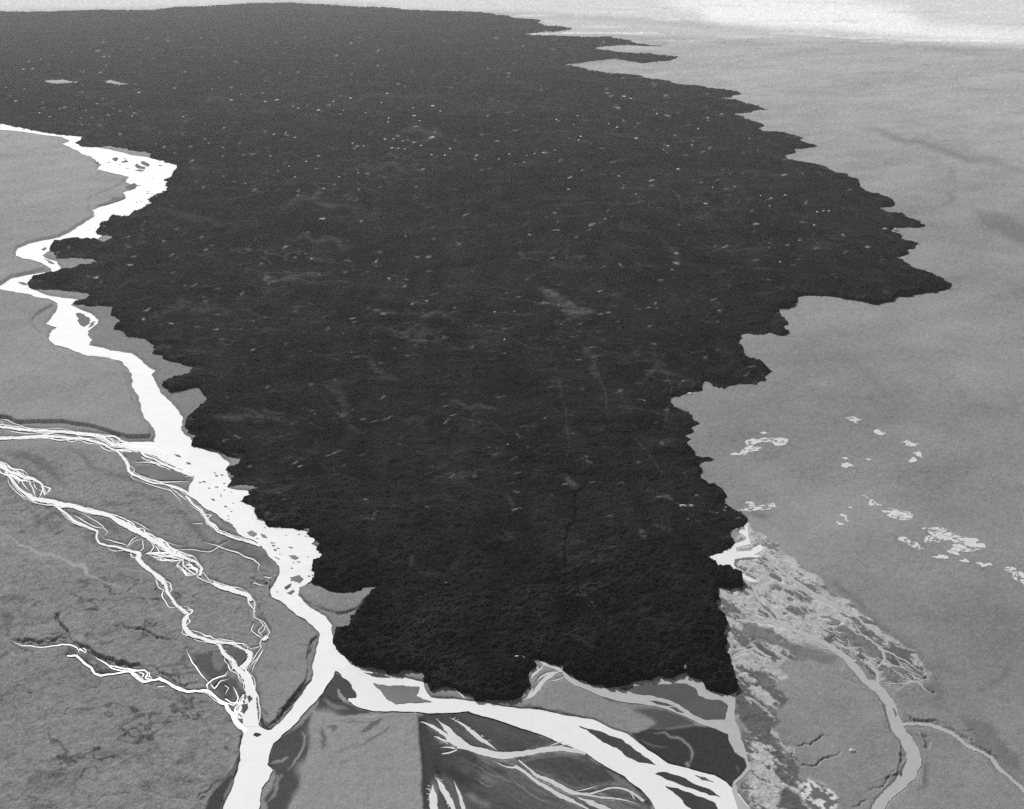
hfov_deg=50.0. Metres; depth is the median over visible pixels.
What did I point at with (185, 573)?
river
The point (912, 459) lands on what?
pale patch
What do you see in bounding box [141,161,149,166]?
gravel bar
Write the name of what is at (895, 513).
pale patch
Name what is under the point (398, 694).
gravel bar
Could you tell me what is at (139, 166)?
gravel bar
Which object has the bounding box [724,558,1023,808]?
creek
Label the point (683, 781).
gravel bar
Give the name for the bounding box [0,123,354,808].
river
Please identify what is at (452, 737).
stream
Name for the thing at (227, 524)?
gravel bar
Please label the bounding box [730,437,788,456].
pale patch
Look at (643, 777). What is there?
river
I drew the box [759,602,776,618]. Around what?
gravel bar
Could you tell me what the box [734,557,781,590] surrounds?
gravel bar
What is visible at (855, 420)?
pale patch
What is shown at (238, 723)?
stream
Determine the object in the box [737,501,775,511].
pale patch
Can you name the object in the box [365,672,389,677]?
gravel bar
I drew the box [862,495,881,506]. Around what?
pale patch
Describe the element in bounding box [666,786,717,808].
gravel bar
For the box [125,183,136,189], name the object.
gravel bar
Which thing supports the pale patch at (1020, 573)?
on the ground
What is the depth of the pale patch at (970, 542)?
1942.06 m
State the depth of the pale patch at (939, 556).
1890.21 m
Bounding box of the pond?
[709,523,763,581]
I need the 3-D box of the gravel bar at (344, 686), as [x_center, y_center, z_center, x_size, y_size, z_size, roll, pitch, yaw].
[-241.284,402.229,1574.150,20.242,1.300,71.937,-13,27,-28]
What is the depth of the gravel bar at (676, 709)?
1524.38 m
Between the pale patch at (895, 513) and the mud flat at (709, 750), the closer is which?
the mud flat at (709, 750)
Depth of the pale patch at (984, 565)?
1868.46 m
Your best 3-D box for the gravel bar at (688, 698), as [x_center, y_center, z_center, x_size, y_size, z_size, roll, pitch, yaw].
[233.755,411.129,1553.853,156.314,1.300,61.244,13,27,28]
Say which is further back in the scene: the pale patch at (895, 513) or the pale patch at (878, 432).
the pale patch at (878, 432)
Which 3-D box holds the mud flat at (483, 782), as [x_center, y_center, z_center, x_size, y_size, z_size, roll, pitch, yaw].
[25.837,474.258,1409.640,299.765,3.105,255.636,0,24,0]
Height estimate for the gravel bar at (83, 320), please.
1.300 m
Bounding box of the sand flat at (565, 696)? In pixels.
[520,681,711,728]
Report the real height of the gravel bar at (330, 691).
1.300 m
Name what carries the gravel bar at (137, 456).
on the stream at (142, 450)
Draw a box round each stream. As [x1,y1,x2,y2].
[0,419,194,501]
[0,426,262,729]
[0,461,269,726]
[12,641,247,732]
[177,496,270,584]
[422,655,643,808]
[561,669,751,808]
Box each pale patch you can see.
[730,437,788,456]
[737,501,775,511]
[840,513,849,522]
[841,463,854,467]
[846,416,859,423]
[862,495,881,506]
[873,429,885,434]
[882,508,912,520]
[898,536,923,549]
[902,440,918,446]
[908,457,916,462]
[913,451,922,457]
[921,527,985,555]
[931,554,948,558]
[976,562,992,566]
[1004,567,1023,584]
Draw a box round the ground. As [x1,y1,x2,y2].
[0,0,1023,808]
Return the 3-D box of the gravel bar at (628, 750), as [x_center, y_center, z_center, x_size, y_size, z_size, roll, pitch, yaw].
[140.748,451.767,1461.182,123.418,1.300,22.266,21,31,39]
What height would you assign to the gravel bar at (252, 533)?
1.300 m
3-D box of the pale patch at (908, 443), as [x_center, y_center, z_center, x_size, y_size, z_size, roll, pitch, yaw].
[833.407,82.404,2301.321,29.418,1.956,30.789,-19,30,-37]
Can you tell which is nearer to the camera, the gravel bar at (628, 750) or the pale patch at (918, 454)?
the gravel bar at (628, 750)
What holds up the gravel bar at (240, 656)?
on the stream at (250, 716)
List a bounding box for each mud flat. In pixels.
[421,711,653,808]
[630,725,746,787]
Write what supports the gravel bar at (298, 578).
on the river at (163, 417)
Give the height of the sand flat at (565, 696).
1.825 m
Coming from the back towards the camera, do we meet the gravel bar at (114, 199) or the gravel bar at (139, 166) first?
the gravel bar at (139, 166)
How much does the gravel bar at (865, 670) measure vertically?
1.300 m
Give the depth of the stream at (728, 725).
1542.61 m
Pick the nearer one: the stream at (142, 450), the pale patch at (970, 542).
the pale patch at (970, 542)
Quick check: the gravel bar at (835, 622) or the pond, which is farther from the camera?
the pond
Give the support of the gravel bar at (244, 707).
on the stream at (250, 716)
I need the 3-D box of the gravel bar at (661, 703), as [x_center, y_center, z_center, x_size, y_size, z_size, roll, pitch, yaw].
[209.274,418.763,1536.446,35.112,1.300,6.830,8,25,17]
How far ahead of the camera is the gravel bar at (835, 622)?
1718.86 m
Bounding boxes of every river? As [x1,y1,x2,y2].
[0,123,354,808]
[336,665,748,808]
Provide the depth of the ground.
2065.77 m
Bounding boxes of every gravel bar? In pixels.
[76,313,89,326]
[97,197,123,205]
[123,452,143,460]
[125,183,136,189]
[133,466,188,480]
[135,163,144,168]
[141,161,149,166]
[220,519,232,531]
[225,646,247,666]
[242,703,247,712]
[247,530,256,536]
[290,575,302,582]
[325,684,340,700]
[333,672,356,698]
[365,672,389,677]
[373,683,430,703]
[579,726,654,764]
[620,683,727,719]
[652,701,670,705]
[655,772,719,796]
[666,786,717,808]
[670,707,683,712]
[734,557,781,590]
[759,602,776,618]
[821,616,839,624]
[830,641,873,679]
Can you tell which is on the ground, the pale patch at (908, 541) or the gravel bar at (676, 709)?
the pale patch at (908, 541)
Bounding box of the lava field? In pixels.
[0,2,951,701]
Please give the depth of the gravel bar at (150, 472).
2177.76 m
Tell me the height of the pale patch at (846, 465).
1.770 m
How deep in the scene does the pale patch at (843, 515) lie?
2019.94 m
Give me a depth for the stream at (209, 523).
1955.18 m

